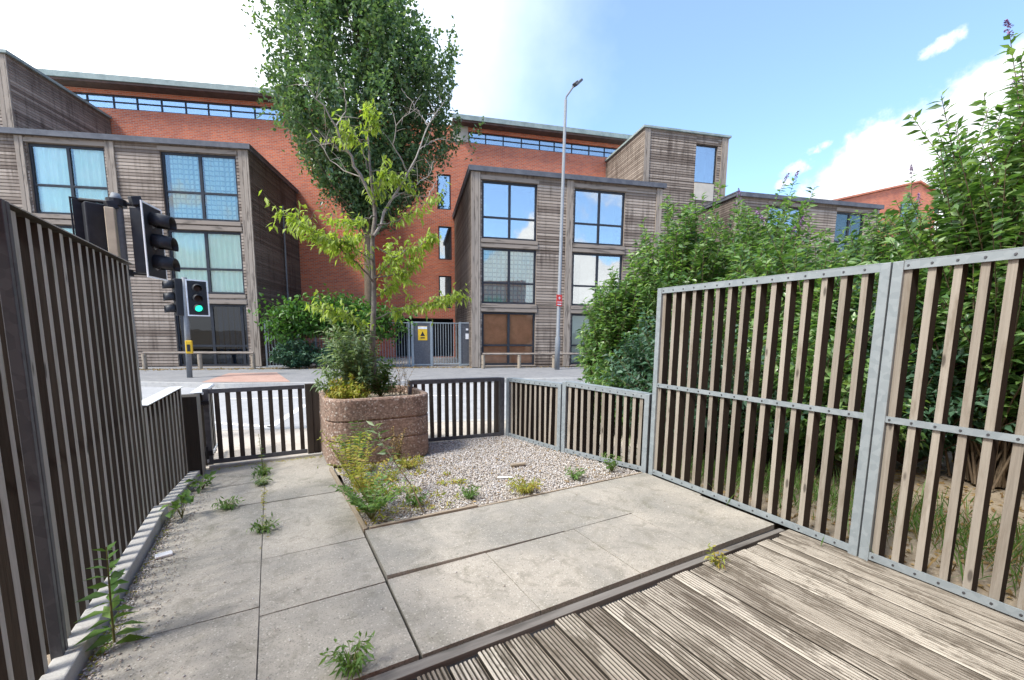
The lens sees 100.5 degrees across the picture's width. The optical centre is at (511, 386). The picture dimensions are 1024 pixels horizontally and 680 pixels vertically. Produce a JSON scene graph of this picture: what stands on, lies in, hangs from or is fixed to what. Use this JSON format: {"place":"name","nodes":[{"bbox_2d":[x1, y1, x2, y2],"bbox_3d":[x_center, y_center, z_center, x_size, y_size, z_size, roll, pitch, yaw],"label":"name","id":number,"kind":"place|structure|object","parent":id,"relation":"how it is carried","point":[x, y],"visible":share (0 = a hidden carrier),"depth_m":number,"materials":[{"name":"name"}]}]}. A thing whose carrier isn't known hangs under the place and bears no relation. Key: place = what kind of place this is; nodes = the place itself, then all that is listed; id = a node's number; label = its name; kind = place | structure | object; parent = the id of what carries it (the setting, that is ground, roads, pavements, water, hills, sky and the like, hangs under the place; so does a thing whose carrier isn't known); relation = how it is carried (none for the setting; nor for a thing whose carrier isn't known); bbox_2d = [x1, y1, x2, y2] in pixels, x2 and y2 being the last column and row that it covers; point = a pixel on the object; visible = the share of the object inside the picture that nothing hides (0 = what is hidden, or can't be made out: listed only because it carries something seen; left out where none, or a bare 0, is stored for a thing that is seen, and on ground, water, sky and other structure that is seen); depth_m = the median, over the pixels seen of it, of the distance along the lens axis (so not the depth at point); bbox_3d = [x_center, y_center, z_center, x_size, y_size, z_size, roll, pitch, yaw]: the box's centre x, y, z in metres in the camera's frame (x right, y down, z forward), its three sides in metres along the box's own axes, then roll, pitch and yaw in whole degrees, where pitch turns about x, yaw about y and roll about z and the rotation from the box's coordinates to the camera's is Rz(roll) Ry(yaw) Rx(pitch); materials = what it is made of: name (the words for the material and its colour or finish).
{"place":"outdoors","nodes":[
{"label":"outdoors","id":0,"kind":"place"},
{"bbox_2d":[139,366,580,370],"bbox_3d":[-3.812,-0.790,17.551,21.988,0.126,1.040,-1,7,-12],"label":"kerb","id":1,"kind":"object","parent":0,"point":[153,369],"visible":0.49,"depth_m":16.57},
{"bbox_2d":[139,355,584,382],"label":"pavement","id":2,"kind":"structure","parent":0,"point":[290,375],"depth_m":15.48,"materials":[{"name":"concrete"}]},
{"bbox_2d":[162,277,209,377],"bbox_3d":[-10.000,-1.789,13.164,1.155,3.084,0.512,-1,8,-15],"label":"traffic signal","id":3,"kind":"object","parent":2,"relation":"on","point":[190,297],"visible":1,"depth_m":13.02,"materials":[{"name":"black plastic"}]},
{"bbox_2d":[141,352,255,369],"bbox_3d":[-11.793,-0.982,16.102,3.822,0.663,0.143,-1,7,-11],"label":"railing","id":4,"kind":"object","parent":2,"relation":"on","point":[199,360],"visible":0.91,"depth_m":16.05,"materials":[{"name":"metal"}]},
{"bbox_2d":[204,372,289,381],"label":"block paving","id":5,"kind":"structure","parent":2,"relation":"on","point":[256,377],"depth_m":13.26,"materials":[{"name":"brick"}]},
{"bbox_2d":[267,334,323,367],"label":"shrub","id":6,"kind":"object","parent":2,"relation":"on","point":[298,353],"visible":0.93,"depth_m":16.62,"materials":[{"name":"green plant"}]},
{"bbox_2d":[248,283,426,348],"bbox_3d":[-6.968,-2.430,17.316,6.899,3.326,2.896,-1,7,-15],"label":"climbing shrub","id":7,"kind":"object","parent":2,"relation":"on","point":[300,320],"visible":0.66,"depth_m":16.83,"materials":[{"name":"green plant"}]},
{"bbox_2d":[264,320,410,366],"bbox_3d":[-7.105,-1.748,17.572,5.654,1.900,0.188,-1,7,-12],"label":"metal railing fence","id":8,"kind":"object","parent":2,"relation":"on","point":[408,356],"visible":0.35,"depth_m":18.03,"materials":[{"name":"metal"}]},
{"bbox_2d":[309,337,369,366],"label":"shrub","id":9,"kind":"object","parent":2,"relation":"on","point":[325,353],"visible":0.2,"depth_m":16.67,"materials":[{"name":"green plant"}]},
{"bbox_2d":[241,0,484,352],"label":"broadleaf tree","id":10,"kind":"object","parent":2,"relation":"on","point":[381,29],"visible":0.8,"depth_m":16.08,"materials":[{"name":"green plant"}]},
{"bbox_2d":[0,49,884,367],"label":"apartment block","id":11,"kind":"structure","parent":2,"relation":"on","point":[202,163],"depth_m":18.40,"materials":[{"name":"wood"}]},
{"bbox_2d":[28,143,108,214],"bbox_3d":[-16.482,-7.713,16.338,2.500,2.470,0.960,-1,7,-8],"label":"window","id":12,"kind":"structure","parent":11,"relation":"in","point":[59,172],"depth_m":15.92,"materials":[{"name":"blue glass"}]},
{"bbox_2d":[74,92,282,120],"bbox_3d":[-16.872,-13.540,21.062,10.950,0.630,1.262,-1,7,-8],"label":"window","id":13,"kind":"structure","parent":11,"relation":"in","point":[98,100],"depth_m":20.65,"materials":[{"name":"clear glass"}]},
{"bbox_2d":[161,152,239,221],"bbox_3d":[-12.084,-7.753,16.980,2.650,2.470,0.960,-1,7,-8],"label":"window","id":14,"kind":"structure","parent":11,"relation":"in","point":[204,187],"depth_m":16.60,"materials":[{"name":"glass"}]},
{"bbox_2d":[168,230,244,293],"bbox_3d":[-12.110,-4.951,17.336,2.650,2.420,0.960,-1,7,-8],"label":"window","id":15,"kind":"structure","parent":11,"relation":"in","point":[213,257],"depth_m":16.95,"materials":[{"name":"blue glass"}]},
{"bbox_2d":[176,304,249,365],"bbox_3d":[-12.072,-2.067,17.254,2.650,2.480,0.060,-1,7,-8],"label":"window","id":16,"kind":"structure","parent":11,"relation":"in","point":[225,329],"depth_m":17.27,"materials":[{"name":"grey glass"}]},
{"bbox_2d":[411,322,470,365],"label":"entrance gate","id":17,"kind":"structure","parent":11,"relation":"attached to","point":[421,344],"depth_m":18.40,"materials":[{"name":"metal"}]},
{"bbox_2d":[437,174,450,209],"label":"window","id":18,"kind":"structure","parent":11,"relation":"in","point":[447,194],"depth_m":24.75,"materials":[{"name":"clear glass"}]},
{"bbox_2d":[438,226,451,259],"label":"window","id":19,"kind":"structure","parent":11,"relation":"in","point":[445,246],"depth_m":25.13,"materials":[{"name":"clear glass"}]},
{"bbox_2d":[439,276,451,307],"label":"window","id":20,"kind":"structure","parent":11,"relation":"in","point":[445,282],"depth_m":25.45,"materials":[{"name":"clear glass"}]},
{"bbox_2d":[482,312,534,364],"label":"window","id":21,"kind":"structure","parent":11,"relation":"in","point":[502,332],"depth_m":18.33,"materials":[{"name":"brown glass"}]},
{"bbox_2d":[482,248,535,304],"bbox_3d":[-0.144,-4.620,17.997,2.320,2.260,0.159,-1,7,-13],"label":"window","id":22,"kind":"structure","parent":11,"relation":"in","point":[508,275],"depth_m":18.01,"materials":[{"name":"clear glass"}]},
{"bbox_2d":[482,180,536,240],"bbox_3d":[-0.109,-7.217,17.617,2.320,2.270,0.060,-1,7,-13],"label":"window","id":23,"kind":"structure","parent":11,"relation":"in","point":[509,210],"depth_m":17.61,"materials":[{"name":"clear glass"}]},
{"bbox_2d":[468,132,616,156],"bbox_3d":[2.226,-14.145,25.612,9.880,0.600,1.261,-1,7,-13],"label":"window","id":24,"kind":"structure","parent":11,"relation":"in","point":[488,139],"depth_m":25.32,"materials":[{"name":"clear glass"}]},
{"bbox_2d":[562,314,599,364],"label":"window","id":25,"kind":"structure","parent":11,"relation":"in","point":[576,319],"depth_m":19.01,"materials":[{"name":"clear glass"}]},
{"bbox_2d":[572,252,621,305],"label":"window","id":26,"kind":"structure","parent":11,"relation":"in","point":[588,268],"depth_m":18.74,"materials":[{"name":"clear glass"}]},
{"bbox_2d":[573,189,624,245],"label":"window","id":27,"kind":"structure","parent":11,"relation":"in","point":[598,215],"depth_m":18.49,"materials":[{"name":"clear glass"}]},
{"bbox_2d":[694,144,716,183],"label":"window","id":28,"kind":"structure","parent":11,"relation":"in","point":[705,163],"depth_m":22.50,"materials":[{"name":"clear glass"}]},
{"bbox_2d":[834,212,863,257],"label":"window","id":29,"kind":"structure","parent":11,"relation":"in","point":[842,222],"depth_m":21.39,"materials":[{"name":"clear glass"}]},
{"bbox_2d":[481,353,586,368],"bbox_3d":[1.793,-1.117,18.254,6.259,0.643,0.144,-1,7,-13],"label":"railing","id":30,"kind":"object","parent":2,"relation":"on","point":[518,360],"visible":0.53,"depth_m":17.87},
{"bbox_2d":[554,78,582,369],"bbox_3d":[2.177,-6.266,16.920,0.974,11.202,0.320,-4,8,-29],"label":"street lamp","id":31,"kind":"object","parent":2,"relation":"on","point":[559,305],"visible":1,"depth_m":16.84,"materials":[{"name":"metal"}]},
{"bbox_2d":[141,382,589,428],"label":"road","id":32,"kind":"structure","parent":0,"point":[147,392],"depth_m":9.58,"materials":[{"name":"asphalt"}]},
{"bbox_2d":[215,395,457,426],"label":"road markings","id":33,"kind":"object","parent":32,"relation":"on","point":[277,422],"visible":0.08,"depth_m":7.90,"materials":[{"name":"white paint"}]},
{"bbox_2d":[48,461,774,664],"bbox_3d":[0.179,1.304,2.443,4.650,0.001,7.750,-4,8,-29],"label":"garden bed","id":34,"kind":"object","parent":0,"point":[340,478],"depth_m":4.58,"materials":[{"name":"soil"}]},
{"bbox_2d":[413,529,778,679],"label":"weed membrane","id":35,"kind":"object","parent":34,"relation":"on","point":[475,656],"visible":0.11,"depth_m":2.34,"materials":[{"name":"fabric"}]},
{"bbox_2d":[81,455,773,679],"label":"path","id":36,"kind":"structure","parent":0,"point":[540,558],"depth_m":2.72,"materials":[{"name":"concrete"}]},
{"bbox_2d":[39,504,167,679],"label":"edging kerb","id":37,"kind":"structure","parent":36,"relation":"on","point":[71,663],"depth_m":2.23,"materials":[{"name":"concrete"}]},
{"bbox_2d":[0,198,64,679],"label":"fence panel","id":38,"kind":"object","parent":37,"relation":"on","point":[23,655],"visible":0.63,"depth_m":1.68,"materials":[{"name":"metal"}]},
{"bbox_2d":[0,201,152,654],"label":"fence panel","id":39,"kind":"object","parent":37,"relation":"on","point":[75,307],"visible":0.75,"depth_m":2.24,"materials":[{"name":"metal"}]},
{"bbox_2d":[159,488,194,517],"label":"broad leaf weed","id":40,"kind":"object","parent":36,"relation":"on","point":[184,498],"visible":1,"depth_m":3.37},
{"bbox_2d":[159,470,199,511],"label":"edging kerb","id":41,"kind":"structure","parent":36,"relation":"on","point":[181,485],"depth_m":3.85,"materials":[{"name":"concrete"}]},
{"bbox_2d":[142,386,187,506],"bbox_3d":[-3.145,0.514,3.846,0.116,0.923,0.906,-2,8,-22],"label":"fence panel","id":42,"kind":"object","parent":41,"relation":"on","point":[165,438],"visible":0.71,"depth_m":3.78,"materials":[{"name":"metal"}]},
{"bbox_2d":[79,455,321,679],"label":"joint moss","id":43,"kind":"object","parent":36,"relation":"on","point":[97,655],"visible":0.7,"depth_m":2.94,"materials":[{"name":"green plant"}]},
{"bbox_2d":[184,471,216,493],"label":"broad leaf weed","id":44,"kind":"object","parent":36,"relation":"on","point":[207,477],"visible":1,"depth_m":4.00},
{"bbox_2d":[211,495,243,511],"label":"joint weed","id":45,"kind":"object","parent":36,"relation":"on","point":[226,505],"visible":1,"depth_m":3.58,"materials":[{"name":"green plant"}]},
{"bbox_2d":[256,483,264,679],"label":"joint sand","id":46,"kind":"structure","parent":36,"relation":"on","point":[259,606],"depth_m":2.25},
{"bbox_2d":[246,513,279,533],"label":"joint weed","id":47,"kind":"object","parent":36,"relation":"on","point":[259,528],"visible":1,"depth_m":3.19,"materials":[{"name":"green plant"}]},
{"bbox_2d":[318,630,375,679],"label":"joint weed","id":48,"kind":"object","parent":36,"relation":"on","point":[358,659],"visible":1,"depth_m":1.88,"materials":[{"name":"green plant"}]},
{"bbox_2d":[329,467,367,535],"bbox_3d":[-1.532,1.007,3.916,0.030,0.085,1.642,-4,8,-31],"label":"edging board","id":49,"kind":"object","parent":36,"relation":"on","point":[362,524],"visible":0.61,"depth_m":3.60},
{"bbox_2d":[79,474,678,679],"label":"loose grit","id":50,"kind":"object","parent":36,"relation":"on","point":[129,604],"visible":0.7,"depth_m":2.46,"materials":[{"name":"gravel"}]},
{"bbox_2d":[74,541,150,655],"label":"leafy weed","id":51,"kind":"object","parent":50,"relation":"in","point":[112,585],"visible":0.99,"depth_m":2.00,"materials":[{"name":"green plant"}]},
{"bbox_2d":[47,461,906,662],"bbox_3d":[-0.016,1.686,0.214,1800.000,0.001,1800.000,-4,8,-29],"label":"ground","id":52,"kind":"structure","parent":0,"point":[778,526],"depth_m":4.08,"materials":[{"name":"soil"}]},
{"bbox_2d":[215,419,505,430],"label":"kerb","id":53,"kind":"structure","parent":52,"relation":"on","point":[265,428],"depth_m":6.69,"materials":[{"name":"concrete"}]},
{"bbox_2d":[141,378,587,387],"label":"kerb","id":54,"kind":"structure","parent":52,"relation":"on","point":[191,384],"depth_m":12.07,"materials":[{"name":"stone"}]},
{"bbox_2d":[833,180,935,261],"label":"brick house","id":55,"kind":"structure","parent":52,"relation":"on","point":[886,197],"depth_m":34.06,"materials":[{"name":"brick"}]},
{"bbox_2d":[0,0,1023,240],"label":"sky","id":56,"kind":"structure","parent":0,"point":[823,90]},
{"bbox_2d":[206,421,946,474],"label":"pavement","id":57,"kind":"structure","parent":0,"point":[257,437],"depth_m":5.98,"materials":[{"name":"concrete"}]},
{"bbox_2d":[68,192,179,398],"bbox_3d":[-4.866,-0.800,5.503,1.017,3.208,0.503,-2,8,-17],"label":"traffic signal","id":58,"kind":"object","parent":57,"relation":"on","point":[99,223],"visible":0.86,"depth_m":5.29,"materials":[{"name":"black plastic"}]},
{"bbox_2d":[181,384,217,475],"bbox_3d":[-3.528,0.459,4.779,0.268,0.857,1.090,-4,8,-29],"label":"fence panel","id":59,"kind":"object","parent":57,"relation":"on","point":[194,423],"visible":0.68,"depth_m":4.35,"materials":[{"name":"metal"}]},
{"bbox_2d":[200,383,321,464],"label":"garden gate","id":60,"kind":"structure","parent":57,"relation":"on","point":[313,416],"depth_m":4.87,"materials":[{"name":"metal"}]},
{"bbox_2d":[209,452,322,468],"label":"gate sill","id":61,"kind":"structure","parent":57,"relation":"on","point":[263,460],"depth_m":4.87,"materials":[{"name":"stone"}]},
{"bbox_2d":[319,385,428,466],"bbox_3d":[-1.722,0.439,5.318,1.193,0.755,1.068,-4,8,-29],"label":"planter","id":62,"kind":"object","parent":57,"relation":"on","point":[402,412],"visible":0.75,"depth_m":4.86,"materials":[{"name":"stone"}]},
{"bbox_2d":[324,372,370,398],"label":"planter fern","id":63,"kind":"object","parent":62,"relation":"in","point":[348,391],"visible":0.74,"depth_m":4.84,"materials":[{"name":"yellow plant"}]},
{"bbox_2d":[310,317,386,394],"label":"planter shrub","id":64,"kind":"object","parent":62,"relation":"in","point":[359,365],"visible":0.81,"depth_m":4.93,"materials":[{"name":"green plant"}]},
{"bbox_2d":[258,68,471,388],"bbox_3d":[-1.674,-1.839,5.018,2.283,3.766,1.082,-4,9,-34],"label":"young tree","id":65,"kind":"object","parent":62,"relation":"in","point":[332,243],"visible":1,"depth_m":5.02,"materials":[{"name":"green plant"}]},
{"bbox_2d":[369,356,397,396],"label":"planter shrub","id":66,"kind":"object","parent":62,"relation":"in","point":[384,376],"visible":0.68,"depth_m":5.28,"materials":[{"name":"green plant"}]},
{"bbox_2d":[378,360,416,396],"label":"dry stalks","id":67,"kind":"object","parent":62,"relation":"in","point":[400,392],"visible":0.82,"depth_m":5.35,"materials":[{"name":"brown plant"}]},
{"bbox_2d":[407,377,504,441],"bbox_3d":[-0.761,0.336,5.984,1.361,0.896,0.115,-2,8,-22],"label":"fence panel","id":68,"kind":"object","parent":57,"relation":"on","point":[499,387],"visible":0.85,"depth_m":6.00,"materials":[{"name":"metal"}]},
{"bbox_2d":[337,435,637,529],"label":"gravel","id":69,"kind":"structure","parent":57,"relation":"on","point":[516,451],"depth_m":4.61,"materials":[{"name":"gravel"}]},
{"bbox_2d":[317,430,377,480],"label":"feathery weed","id":70,"kind":"object","parent":69,"relation":"on","point":[342,460],"visible":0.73,"depth_m":4.14,"materials":[{"name":"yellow plant"}]},
{"bbox_2d":[336,420,377,469],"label":"feathery weed","id":71,"kind":"object","parent":69,"relation":"on","point":[361,451],"visible":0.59,"depth_m":4.51,"materials":[{"name":"green plant"}]},
{"bbox_2d":[327,452,401,501],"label":"feathery weed","id":72,"kind":"object","parent":69,"relation":"on","point":[361,486],"visible":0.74,"depth_m":3.76,"materials":[{"name":"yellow plant"}]},
{"bbox_2d":[329,471,409,519],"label":"feathery weed","id":73,"kind":"object","parent":69,"relation":"on","point":[376,502],"visible":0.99,"depth_m":3.39,"materials":[{"name":"green plant"}]},
{"bbox_2d":[367,421,422,511],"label":"tall weed","id":74,"kind":"object","parent":69,"relation":"on","point":[380,444],"visible":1,"depth_m":3.69,"materials":[{"name":"green plant"}]},
{"bbox_2d":[336,458,469,524],"bbox_3d":[-1.062,0.936,4.235,1.155,0.068,1.661,-4,8,-29],"label":"seedling cover","id":75,"kind":"object","parent":69,"relation":"on","point":[408,488],"visible":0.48,"depth_m":4.12,"materials":[{"name":"green plant"}]},
{"bbox_2d":[395,454,426,469],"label":"gravel tuft","id":76,"kind":"object","parent":69,"relation":"on","point":[409,464],"visible":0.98,"depth_m":4.71,"materials":[{"name":"yellow plant"}]},
{"bbox_2d":[403,489,430,507],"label":"gravel tuft","id":77,"kind":"object","parent":69,"relation":"on","point":[415,501],"visible":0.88,"depth_m":3.69,"materials":[{"name":"green plant"}]},
{"bbox_2d":[369,504,476,528],"bbox_3d":[-0.693,1.078,3.462,0.895,0.074,0.027,-4,8,-29],"label":"edging board","id":78,"kind":"object","parent":69,"relation":"on","point":[425,516],"visible":0.46,"depth_m":3.44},
{"bbox_2d":[457,483,479,499],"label":"gravel tuft","id":79,"kind":"object","parent":69,"relation":"on","point":[469,494],"visible":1,"depth_m":3.85,"materials":[{"name":"green plant"}]},
{"bbox_2d":[360,442,610,518],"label":"fallen leaves","id":80,"kind":"object","parent":69,"relation":"on","point":[484,473],"visible":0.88,"depth_m":4.56,"materials":[{"name":"brown plant"}]},
{"bbox_2d":[506,475,544,496],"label":"gravel tuft","id":81,"kind":"object","parent":69,"relation":"on","point":[522,488],"visible":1,"depth_m":4.01,"materials":[{"name":"yellow plant"}]},
{"bbox_2d":[478,472,642,506],"bbox_3d":[0.559,1.011,4.165,1.960,0.054,0.022,-4,8,-29],"label":"edging board","id":82,"kind":"object","parent":69,"relation":"on","point":[532,495],"visible":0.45,"depth_m":4.09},
{"bbox_2d":[599,452,623,471],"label":"weed","id":83,"kind":"object","parent":69,"relation":"on","point":[610,466],"visible":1,"depth_m":4.61,"materials":[{"name":"green plant"}]},
{"bbox_2d":[506,377,561,451],"bbox_3d":[0.304,0.361,5.812,0.115,0.911,1.074,-6,9,-40],"label":"fence panel","id":84,"kind":"object","parent":57,"relation":"on","point":[533,411],"visible":0.9,"depth_m":5.77,"materials":[{"name":"metal"}]},
{"bbox_2d":[561,381,651,473],"bbox_3d":[1.077,0.453,5.006,1.147,0.946,0.115,7,10,43],"label":"fence panel","id":85,"kind":"object","parent":57,"relation":"on","point":[583,415],"visible":0.93,"depth_m":4.97,"materials":[{"name":"metal"}]},
{"bbox_2d":[578,361,641,427],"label":"buddleia bush","id":86,"kind":"object","parent":57,"relation":"on","point":[600,381],"visible":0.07,"depth_m":6.33,"materials":[{"name":"green plant"}]},
{"bbox_2d":[572,266,656,386],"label":"buddleia bush","id":87,"kind":"object","parent":57,"relation":"on","point":[612,317],"visible":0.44,"depth_m":7.12,"materials":[{"name":"green plant"}]},
{"bbox_2d":[595,307,719,418],"bbox_3d":[2.184,-0.214,6.170,1.790,1.921,1.756,-1,7,-13],"label":"undergrowth shrub","id":88,"kind":"object","parent":57,"relation":"on","point":[634,362],"visible":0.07,"depth_m":6.01,"materials":[{"name":"green plant"}]},
{"bbox_2d":[623,181,736,349],"bbox_3d":[2.878,-1.346,7.458,2.245,3.856,2.183,-4,8,-29],"label":"buddleia bush","id":89,"kind":"object","parent":57,"relation":"on","point":[683,258],"visible":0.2,"depth_m":6.95,"materials":[{"name":"green plant"}]},
{"bbox_2d":[614,316,825,453],"bbox_3d":[2.315,0.004,5.209,2.325,1.734,1.935,4,8,28],"label":"undergrowth shrub","id":90,"kind":"object","parent":57,"relation":"on","point":[649,381],"visible":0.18,"depth_m":4.84,"materials":[{"name":"green plant"}]},
{"bbox_2d":[677,171,847,383],"bbox_3d":[4.219,-1.456,7.446,2.934,4.105,2.518,-4,8,-29],"label":"buddleia bush","id":91,"kind":"object","parent":57,"relation":"on","point":[743,234],"visible":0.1,"depth_m":6.91,"materials":[{"name":"green plant"}]},
{"bbox_2d":[689,211,873,442],"bbox_3d":[3.618,-0.710,5.758,2.638,3.039,2.326,-4,8,-29],"label":"buddleia bush","id":92,"kind":"object","parent":57,"relation":"on","point":[760,266],"visible":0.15,"depth_m":5.29,"materials":[{"name":"green plant"}]},
{"bbox_2d":[809,164,944,323],"bbox_3d":[6.002,-1.276,6.763,3.113,3.955,3.100,-4,8,-29],"label":"buddleia bush","id":93,"kind":"object","parent":57,"relation":"on","point":[873,246],"visible":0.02,"depth_m":6.35,"materials":[{"name":"green plant"}]},
{"bbox_2d":[417,529,1023,679],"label":"deck","id":94,"kind":"structure","parent":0,"point":[789,604],"depth_m":2.18,"materials":[{"name":"wood"}]},
{"bbox_2d":[366,528,784,679],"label":"deck edging","id":95,"kind":"object","parent":94,"relation":"attached to","point":[426,665],"visible":0.46,"depth_m":2.24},
{"bbox_2d":[704,542,730,568],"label":"joint weed","id":96,"kind":"object","parent":94,"relation":"on","point":[716,561],"visible":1,"depth_m":2.76,"materials":[{"name":"yellow plant"}]},
{"bbox_2d":[648,262,892,555],"bbox_3d":[1.981,0.096,3.679,0.115,2.006,1.928,-3,8,-27],"label":"fence panel","id":97,"kind":"object","parent":94,"relation":"on","point":[682,296],"visible":0.96,"depth_m":3.46,"materials":[{"name":"metal"}]},
{"bbox_2d":[858,247,1023,620],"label":"fence panel","id":98,"kind":"object","parent":94,"relation":"on","point":[888,421],"visible":0.95,"depth_m":2.52,"materials":[{"name":"metal"}]},
{"bbox_2d":[628,451,1023,606],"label":"neighbour plot","id":99,"kind":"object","parent":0,"point":[997,499],"depth_m":3.73,"materials":[{"name":"soil"}]},
{"bbox_2d":[621,434,1023,594],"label":"rough grass","id":100,"kind":"structure","parent":99,"relation":"on","point":[834,496],"depth_m":3.47,"materials":[{"name":"green plant"}]},
{"bbox_2d":[718,302,937,466],"bbox_3d":[3.311,-0.009,4.801,2.089,1.881,2.171,-4,8,-29],"label":"undergrowth shrub","id":101,"kind":"object","parent":99,"relation":"on","point":[842,420],"visible":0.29,"depth_m":4.41,"materials":[{"name":"green plant"}]},
{"bbox_2d":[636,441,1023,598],"bbox_3d":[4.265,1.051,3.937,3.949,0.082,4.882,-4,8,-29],"label":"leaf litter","id":102,"kind":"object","parent":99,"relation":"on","point":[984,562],"visible":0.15,"depth_m":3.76,"materials":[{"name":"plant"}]},
{"bbox_2d":[828,276,1023,464],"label":"undergrowth shrub","id":103,"kind":"object","parent":99,"relation":"on","point":[928,416],"visible":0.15,"depth_m":4.31,"materials":[{"name":"green plant"}]},
{"bbox_2d":[855,19,1023,491],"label":"buddleia bush","id":104,"kind":"object","parent":99,"relation":"on","point":[975,219],"visible":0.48,"depth_m":4.04,"materials":[{"name":"green plant"}]},
{"bbox_2d":[781,476,1023,586],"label":"dry grass","id":105,"kind":"structure","parent":0,"point":[932,561],"depth_m":3.06,"materials":[{"name":"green plant"}]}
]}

